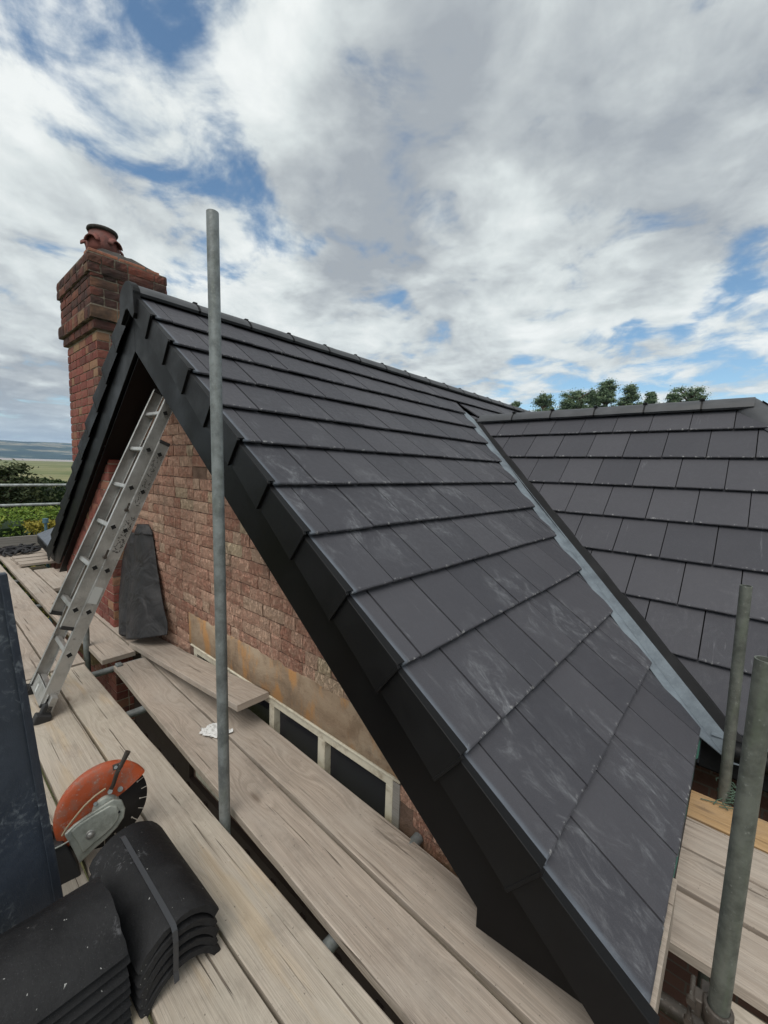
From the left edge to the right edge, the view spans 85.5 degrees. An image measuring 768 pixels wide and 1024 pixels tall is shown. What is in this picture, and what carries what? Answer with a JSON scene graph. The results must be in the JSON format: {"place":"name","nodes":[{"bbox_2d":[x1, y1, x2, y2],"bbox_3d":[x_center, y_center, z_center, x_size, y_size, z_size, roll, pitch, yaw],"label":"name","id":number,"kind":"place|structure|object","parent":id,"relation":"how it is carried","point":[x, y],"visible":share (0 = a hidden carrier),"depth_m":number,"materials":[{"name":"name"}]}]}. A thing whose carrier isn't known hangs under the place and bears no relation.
{"place":"outdoors","nodes":[
{"label":"outdoors","id":0,"kind":"place"},
{"bbox_2d":[0,543,41,556],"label":"netting","id":1,"kind":"object","parent":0,"point":[12,549],"visible":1,"depth_m":6.95,"materials":[{"name":"black"}]},
{"bbox_2d":[0,502,59,506],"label":"guard rail","id":2,"kind":"object","parent":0,"point":[25,504],"depth_m":7.50,"materials":[{"name":"metal"}]},
{"bbox_2d":[0,484,65,486],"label":"guard rail","id":3,"kind":"object","parent":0,"point":[10,485],"depth_m":7.46,"materials":[{"name":"metal"}]},
{"bbox_2d":[0,440,72,459],"bbox_3d":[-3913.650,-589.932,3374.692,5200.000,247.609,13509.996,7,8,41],"label":"hills","id":4,"kind":"structure","parent":0,"point":[36,450],"depth_m":4385.05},
{"bbox_2d":[0,460,72,487],"bbox_3d":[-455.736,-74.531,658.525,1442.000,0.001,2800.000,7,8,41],"label":"marsh","id":5,"kind":"structure","parent":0,"point":[55,470],"depth_m":319.72,"materials":[{"name":"green plant"}]},
{"bbox_2d":[0,458,72,461],"bbox_3d":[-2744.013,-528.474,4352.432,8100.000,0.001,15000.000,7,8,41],"label":"estuary","id":6,"kind":"structure","parent":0,"point":[24,459],"depth_m":1931.43,"materials":[{"name":"grey liquid"}]},
{"bbox_2d":[17,625,152,1023],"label":"ground","id":7,"kind":"structure","parent":0,"point":[150,1019],"depth_m":5.61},
{"bbox_2d":[0,505,59,593],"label":"garden hedge","id":8,"kind":"object","parent":7,"relation":"on","point":[11,525],"visible":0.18,"depth_m":11.64,"materials":[{"name":"green plant"}]},
{"bbox_2d":[0,458,63,515],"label":"bush","id":9,"kind":"object","parent":7,"relation":"on","point":[28,496],"visible":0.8,"depth_m":21.87,"materials":[{"name":"green plant"}]},
{"bbox_2d":[2,476,66,515],"bbox_3d":[-23.564,0.338,21.929,4.326,4.613,18.236,7,8,41],"label":"tree belt","id":10,"kind":"object","parent":7,"relation":"on","point":[60,490],"visible":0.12,"depth_m":24.09,"materials":[{"name":"green plant"}]},
{"bbox_2d":[22,519,55,623],"bbox_3d":[-8.887,1.707,11.153,1.116,3.069,1.092,7,8,41],"label":"golden shrub","id":11,"kind":"object","parent":7,"relation":"on","point":[34,526],"visible":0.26,"depth_m":10.70,"materials":[{"name":"yellow plant"}]},
{"bbox_2d":[42,518,51,621],"bbox_3d":[-6.217,1.814,7.728,0.100,3.410,0.110,7,8,41],"label":"blue standard","id":12,"kind":"object","parent":7,"relation":"on","point":[45,521],"visible":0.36,"depth_m":7.56,"materials":[{"name":"blue paint"}]},
{"bbox_2d":[37,527,67,640],"bbox_3d":[-4.633,1.622,7.114,1.250,4.220,1.773,7,8,41],"label":"lean to","id":13,"kind":"object","parent":7,"relation":"on","point":[43,539],"visible":0.07,"depth_m":6.54,"materials":[{"name":"grey stone"}]},
{"bbox_2d":[56,569,66,576],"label":"scaffold board","id":14,"kind":"object","parent":13,"relation":"attached to","point":[64,573],"visible":0.05,"depth_m":5.99,"materials":[{"name":"beige wood"}]},
{"bbox_2d":[83,628,93,743],"bbox_3d":[-2.607,2.460,3.718,0.048,2.980,0.048,7,8,41],"label":"scaffold pole","id":15,"kind":"object","parent":7,"relation":"on","point":[86,651],"depth_m":3.57,"materials":[{"name":"metal"}]},
{"bbox_2d":[206,209,230,834],"bbox_3d":[-0.726,1.490,1.900,0.175,5.402,0.048,7,8,41],"label":"scaffold pole","id":16,"kind":"object","parent":7,"relation":"on","point":[214,327],"visible":0.71,"depth_m":1.75,"materials":[{"name":"metal"}]},
{"bbox_2d":[46,224,767,1023],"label":"brick house","id":17,"kind":"structure","parent":7,"relation":"on","point":[482,646],"depth_m":2.47,"materials":[{"name":"red brick"}]},
{"bbox_2d":[29,565,58,592],"bbox_3d":[-4.415,1.220,5.890,4.900,0.041,0.237,7,8,41],"label":"scaffold board","id":18,"kind":"object","parent":17,"relation":"attached to","point":[38,567],"visible":0.02,"depth_m":7.38,"materials":[{"name":"wood"}]},
{"bbox_2d":[9,571,99,665],"bbox_3d":[-4.585,1.236,5.695,4.900,0.043,0.238,7,8,41],"label":"scaffold board","id":19,"kind":"object","parent":17,"relation":"on","point":[94,661],"visible":0.15,"depth_m":4.62,"materials":[{"name":"beige wood"}]},
{"bbox_2d":[91,658,139,676],"bbox_3d":[-2.514,1.291,2.954,0.048,0.048,1.795,7,8,41],"label":"scaffold tube","id":20,"kind":"object","parent":17,"relation":"attached to","point":[104,671],"depth_m":3.28,"materials":[{"name":"metal"}]},
{"bbox_2d":[42,775,149,1023],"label":"scaffold board","id":21,"kind":"object","parent":20,"relation":"on","point":[68,887],"visible":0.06,"depth_m":1.58,"materials":[{"name":"beige wood"}]},
{"bbox_2d":[0,572,62,933],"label":"roofing panel","id":22,"kind":"object","parent":21,"relation":"on","point":[30,883],"visible":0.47,"depth_m":1.33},
{"bbox_2d":[51,750,146,884],"bbox_3d":[-1.250,1.232,1.637,0.562,0.487,0.201,-3,8,-41],"label":"disc cutter","id":23,"kind":"object","parent":21,"relation":"on","point":[100,805],"visible":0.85,"depth_m":1.67,"materials":[{"name":"orange metal"}]},
{"bbox_2d":[124,1017,132,1023],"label":"ridge tile","id":24,"kind":"object","parent":21,"relation":"on","point":[129,1021],"visible":0.04,"depth_m":1.18,"materials":[{"name":"concrete"}]},
{"bbox_2d":[111,1007,131,1023],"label":"ridge tile","id":25,"kind":"object","parent":24,"relation":"on","point":[125,1016],"visible":0.07,"depth_m":1.17,"materials":[{"name":"concrete"}]},
{"bbox_2d":[97,996,131,1023],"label":"ridge tile","id":26,"kind":"object","parent":25,"relation":"on","point":[121,1008],"visible":0.06,"depth_m":1.15,"materials":[{"name":"concrete"}]},
{"bbox_2d":[85,987,130,1023],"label":"ridge tile","id":27,"kind":"object","parent":26,"relation":"on","point":[106,1010],"visible":0.06,"depth_m":1.13,"materials":[{"name":"concrete"}]},
{"bbox_2d":[70,977,130,1023],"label":"ridge tile","id":28,"kind":"object","parent":27,"relation":"on","point":[100,1005],"visible":0.09,"depth_m":1.11,"materials":[{"name":"concrete"}]},
{"bbox_2d":[53,966,128,1023],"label":"ridge tile","id":29,"kind":"object","parent":28,"relation":"on","point":[97,995],"visible":0.1,"depth_m":1.10,"materials":[{"name":"concrete"}]},
{"bbox_2d":[37,953,130,1023],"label":"ridge tile","id":30,"kind":"object","parent":29,"relation":"on","point":[79,997],"visible":0.18,"depth_m":1.08,"materials":[{"name":"concrete"}]},
{"bbox_2d":[0,877,127,1023],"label":"ridge tile","id":31,"kind":"object","parent":30,"relation":"on","point":[55,955],"visible":1,"depth_m":1.11,"materials":[{"name":"concrete"}]},
{"bbox_2d":[94,612,143,653],"bbox_3d":[-3.035,1.073,4.471,2.600,0.040,0.192,7,8,41],"label":"scaffold board","id":32,"kind":"object","parent":17,"relation":"on","point":[115,630],"visible":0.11,"depth_m":3.97,"materials":[{"name":"beige wood"}]},
{"bbox_2d":[129,636,268,711],"bbox_3d":[-1.457,1.140,3.085,1.776,0.199,0.224,7,8,41],"label":"scaffold board","id":33,"kind":"object","parent":32,"relation":"on","point":[196,672],"visible":0.91,"depth_m":2.93,"materials":[{"name":"beige wood"}]},
{"bbox_2d":[190,644,400,828],"bbox_3d":[-0.719,1.693,2.684,2.130,1.118,0.089,7,8,41],"label":"window","id":34,"kind":"structure","parent":17,"relation":"in","point":[379,789],"depth_m":2.27,"materials":[{"name":"beige paint"}]},
{"bbox_2d":[322,934,338,953],"bbox_3d":[-0.446,1.542,1.167,0.048,0.048,1.795,7,8,41],"label":"scaffold tube","id":35,"kind":"object","parent":17,"relation":"attached to","point":[330,943],"depth_m":1.45,"materials":[{"name":"metal"}]},
{"bbox_2d":[26,675,277,1023],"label":"scaffold board","id":36,"kind":"object","parent":35,"relation":"on","point":[217,988],"visible":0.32,"depth_m":1.31,"materials":[{"name":"beige wood"}]},
{"bbox_2d":[26,389,171,724],"bbox_3d":[-1.952,0.180,2.884,0.512,2.170,0.918,7,8,41],"label":"extension ladder","id":37,"kind":"object","parent":36,"relation":"on","point":[90,573],"visible":0.95,"depth_m":2.81,"materials":[{"name":"metal"}]},
{"bbox_2d":[130,943,220,1018],"bbox_3d":[-0.797,1.402,1.434,0.475,0.098,0.247,7,8,41],"label":"ridge tile","id":38,"kind":"object","parent":36,"relation":"on","point":[186,956],"visible":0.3,"depth_m":1.25,"materials":[{"name":"concrete"}]},
{"bbox_2d":[129,934,217,1009],"bbox_3d":[-0.800,1.365,1.427,0.476,0.098,0.243,7,8,41],"label":"ridge tile","id":39,"kind":"object","parent":38,"relation":"on","point":[197,940],"visible":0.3,"depth_m":1.25,"materials":[{"name":"concrete"}]},
{"bbox_2d":[127,924,218,998],"bbox_3d":[-0.795,1.329,1.423,0.475,0.098,0.247,7,8,41],"label":"ridge tile","id":40,"kind":"object","parent":39,"relation":"on","point":[184,937],"visible":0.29,"depth_m":1.24,"materials":[{"name":"concrete"}]},
{"bbox_2d":[89,875,216,988],"bbox_3d":[-0.797,1.293,1.416,0.475,0.099,0.243,7,8,41],"label":"ridge tile","id":41,"kind":"object","parent":40,"relation":"on","point":[195,920],"visible":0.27,"depth_m":1.24,"materials":[{"name":"concrete"}]},
{"bbox_2d":[89,821,218,974],"bbox_3d":[-0.796,1.256,1.419,0.476,0.099,0.247,7,8,41],"label":"ridge tile","id":42,"kind":"object","parent":41,"relation":"on","point":[184,895],"visible":0.96,"depth_m":1.37,"materials":[{"name":"concrete"}]},
{"bbox_2d":[120,835,179,984],"bbox_3d":[-0.808,1.318,1.403,0.505,0.220,0.015,7,8,41],"label":"strap","id":43,"kind":"object","parent":42,"relation":"attached to","point":[154,892],"visible":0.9,"depth_m":1.29,"materials":[{"name":"grey plastic"}]},
{"bbox_2d":[50,664,393,1023],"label":"scaffold board","id":44,"kind":"object","parent":35,"relation":"on","point":[293,968],"visible":0.84,"depth_m":1.55,"materials":[{"name":"beige wood"}]},
{"bbox_2d":[141,654,593,1023],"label":"scaffold board","id":45,"kind":"object","parent":35,"relation":"on","point":[423,888],"visible":0.62,"depth_m":1.69,"materials":[{"name":"beige wood"}]},
{"bbox_2d":[126,706,146,717],"bbox_3d":[-1.938,1.361,2.456,0.048,0.048,1.795,7,8,41],"label":"scaffold tube","id":46,"kind":"object","parent":45,"relation":"attached to","point":[136,711],"depth_m":2.76,"materials":[{"name":"metal"}]},
{"bbox_2d":[409,832,422,845],"bbox_3d":[0.072,1.462,1.755,0.048,0.060,0.252,7,8,41],"label":"scaffold tube","id":47,"kind":"object","parent":17,"relation":"attached to","point":[416,838],"visible":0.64,"depth_m":1.82,"materials":[{"name":"metal"}]},
{"bbox_2d":[659,991,703,1023],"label":"scaffold tube","id":48,"kind":"object","parent":17,"relation":"attached to","point":[673,1009],"depth_m":1.31,"materials":[{"name":"metal"}]},
{"bbox_2d":[731,1001,766,1023],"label":"scaffold board","id":49,"kind":"object","parent":48,"relation":"on","point":[742,1015],"visible":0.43,"depth_m":1.29,"materials":[{"name":"beige wood"}]},
{"bbox_2d":[669,890,767,1015],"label":"scaffold board","id":50,"kind":"object","parent":17,"relation":"on","point":[693,933],"visible":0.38,"depth_m":1.43,"materials":[{"name":"beige wood"}]},
{"bbox_2d":[676,847,767,940],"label":"scaffold board","id":51,"kind":"object","parent":17,"relation":"on","point":[699,879],"visible":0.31,"depth_m":1.63,"materials":[{"name":"beige wood"}]},
{"bbox_2d":[681,817,767,890],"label":"scaffold board","id":52,"kind":"object","parent":17,"relation":"on","point":[705,842],"visible":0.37,"depth_m":1.81,"materials":[{"name":"beige wood"}]},
{"bbox_2d":[687,790,767,853],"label":"scaffold board","id":53,"kind":"object","parent":17,"relation":"on","point":[715,816],"visible":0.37,"depth_m":1.98,"materials":[{"name":"brown wood"}]},
{"bbox_2d":[511,400,522,407],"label":"pine tree","id":54,"kind":"object","parent":7,"relation":"on","point":[516,404],"visible":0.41,"depth_m":119.60,"materials":[{"name":"green plant"}]},
{"bbox_2d":[530,391,558,411],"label":"pine tree","id":55,"kind":"object","parent":7,"relation":"on","point":[544,402],"visible":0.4,"depth_m":91.60,"materials":[{"name":"green plant"}]},
{"bbox_2d":[555,386,602,409],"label":"pine tree","id":56,"kind":"object","parent":7,"relation":"on","point":[579,397],"visible":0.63,"depth_m":91.04,"materials":[{"name":"green plant"}]},
{"bbox_2d":[584,392,601,407],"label":"pine tree","id":57,"kind":"object","parent":7,"relation":"on","point":[594,401],"visible":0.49,"depth_m":91.26,"materials":[{"name":"green plant"}]},
{"bbox_2d":[595,378,623,406],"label":"pine tree","id":58,"kind":"object","parent":7,"relation":"on","point":[608,389],"visible":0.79,"depth_m":91.41,"materials":[{"name":"green plant"}]},
{"bbox_2d":[616,381,644,405],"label":"pine tree","id":59,"kind":"object","parent":7,"relation":"on","point":[632,395],"visible":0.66,"depth_m":91.42,"materials":[{"name":"green plant"}]},
{"bbox_2d":[642,391,659,403],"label":"pine tree","id":60,"kind":"object","parent":7,"relation":"on","point":[652,397],"visible":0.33,"depth_m":91.82,"materials":[{"name":"green plant"}]},
{"bbox_2d":[663,392,684,402],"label":"pine tree","id":61,"kind":"object","parent":7,"relation":"on","point":[671,397],"visible":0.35,"depth_m":91.38,"materials":[{"name":"green plant"}]},
{"bbox_2d":[667,385,711,401],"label":"pine tree","id":62,"kind":"object","parent":7,"relation":"on","point":[692,394],"visible":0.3,"depth_m":90.87,"materials":[{"name":"green plant"}]},
{"bbox_2d":[697,584,752,1017],"bbox_3d":[1.693,2.292,2.180,0.112,3.905,0.048,1,6,-4],"label":"scaffold pole","id":63,"kind":"object","parent":7,"relation":"on","point":[735,681],"visible":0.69,"depth_m":2.02,"materials":[{"name":"metal"}]},
{"bbox_2d":[701,778,735,810],"bbox_3d":[1.721,1.415,2.074,0.211,0.081,0.165,7,8,41],"label":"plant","id":64,"kind":"object","parent":63,"relation":"attached to","point":[731,801],"visible":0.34,"depth_m":2.06,"materials":[{"name":"grey"}]},
{"bbox_2d":[707,655,767,1018],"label":"scaffold pole","id":65,"kind":"object","parent":7,"relation":"on","point":[751,773],"visible":1,"depth_m":1.07,"materials":[{"name":"metal"}]},
{"bbox_2d":[683,974,734,1023],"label":"pole coupler","id":66,"kind":"object","parent":65,"relation":"attached to","point":[697,1002],"visible":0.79,"depth_m":1.15,"materials":[{"name":"metal"}]},
{"bbox_2d":[114,657,520,1023],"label":"scaffold board","id":67,"kind":"object","parent":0,"point":[412,970],"visible":0.93,"depth_m":1.59,"materials":[{"name":"beige wood"}]},
{"bbox_2d":[115,662,122,666],"bbox_3d":[-2.077,1.231,3.267,0.080,0.086,0.062,3,6,9],"label":"board clip","id":68,"kind":"object","parent":67,"relation":"attached to","point":[119,664],"visible":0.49,"depth_m":3.25,"materials":[{"name":"metal"}]},
{"bbox_2d":[199,723,232,737],"bbox_3d":[-1.016,1.303,2.481,0.217,0.020,0.152,3,6,12],"label":"tissue","id":69,"kind":"object","parent":67,"relation":"on","point":[210,730],"visible":0.63,"depth_m":2.48,"materials":[{"name":"white paper"}]},
{"bbox_2d":[0,0,767,442],"label":"sky","id":70,"kind":"structure","parent":0,"point":[505,201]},
{"bbox_3d":[-4.229,1.095,4.321,0.048,0.048,1.620,7,8,41],"label":"scaffold tube","id":71,"kind":"object","parent":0,"visible":0},
{"bbox_2d":[0,565,84,672],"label":"scaffold board","id":72,"kind":"object","parent":71,"relation":"on","point":[36,626],"visible":0.68,"depth_m":4.05,"materials":[{"name":"beige wood"}]},
{"bbox_2d":[0,535,39,547],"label":"toe board","id":73,"kind":"object","parent":72,"relation":"on","point":[16,540],"visible":0.15,"depth_m":7.40,"materials":[{"name":"wood"}]},
{"bbox_2d":[0,555,98,635],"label":"scaffold board","id":74,"kind":"object","parent":71,"relation":"on","point":[41,591],"visible":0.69,"depth_m":5.21,"materials":[{"name":"beige wood"}]},
{"bbox_2d":[6,550,45,555],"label":"scaffold board","id":75,"kind":"object","parent":74,"relation":"on","point":[40,551],"visible":0.11,"depth_m":7.05,"materials":[{"name":"beige wood"}]},
{"bbox_2d":[6,552,45,557],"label":"scaffold board","id":76,"kind":"object","parent":74,"relation":"on","point":[24,554],"visible":0.12,"depth_m":6.90,"materials":[{"name":"beige wood"}]},
{"bbox_2d":[12,553,46,559],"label":"scaffold board","id":77,"kind":"object","parent":74,"relation":"on","point":[28,556],"visible":0.3,"depth_m":6.61,"materials":[{"name":"beige wood"}]},
{"bbox_2d":[14,556,50,563],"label":"scaffold board","id":78,"kind":"object","parent":74,"relation":"on","point":[16,561],"visible":0.27,"depth_m":6.38,"materials":[{"name":"beige wood"}]},
{"bbox_2d":[18,558,55,566],"bbox_3d":[-4.926,0.732,6.566,0.204,0.041,1.280,7,8,41],"label":"scaffold board","id":79,"kind":"object","parent":74,"relation":"on","point":[33,562],"visible":0.37,"depth_m":6.20,"materials":[{"name":"beige wood"}]},
{"bbox_3d":[-4.641,1.044,5.296,5.300,0.048,0.048,7,8,41],"label":"scaffold tube","id":80,"kind":"object","parent":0,"visible":0},
{"bbox_3d":[-3.476,1.186,3.670,0.048,0.048,1.620,7,8,41],"label":"scaffold tube","id":81,"kind":"object","parent":80,"relation":"on","visible":0},
{"bbox_2d":[16,624,48,680],"bbox_3d":[-4.748,0.972,4.894,5.750,0.043,0.244,7,8,41],"label":"scaffold board","id":82,"kind":"object","parent":81,"relation":"on","point":[30,659],"visible":0.33,"depth_m":3.35,"materials":[{"name":"beige wood"}]},
{"bbox_2d":[82,616,135,664],"bbox_3d":[-2.665,1.144,3.846,1.285,0.041,0.248,7,8,41],"label":"scaffold board","id":83,"kind":"object","parent":81,"relation":"on","point":[107,645],"visible":0.63,"depth_m":3.59,"materials":[{"name":"beige wood"}]},
{"bbox_2d":[118,524,167,638],"bbox_3d":[-2.216,0.617,3.706,1.092,1.015,0.235,7,8,41],"label":"membrane sheet","id":84,"kind":"object","parent":83,"relation":"on","point":[142,614],"visible":0.98,"depth_m":3.64,"materials":[{"name":"black plastic"}]},
{"bbox_3d":[-5.284,0.967,5.233,0.048,0.048,1.620,7,8,41],"label":"scaffold tube","id":85,"kind":"object","parent":80,"relation":"on","visible":0},
{"bbox_2d":[34,568,65,590],"bbox_3d":[-4.488,0.903,5.646,1.250,0.040,0.230,7,8,41],"label":"scaffold board","id":86,"kind":"object","parent":85,"relation":"on","point":[53,578],"visible":0.78,"depth_m":5.63,"materials":[{"name":"beige wood"}]}
]}

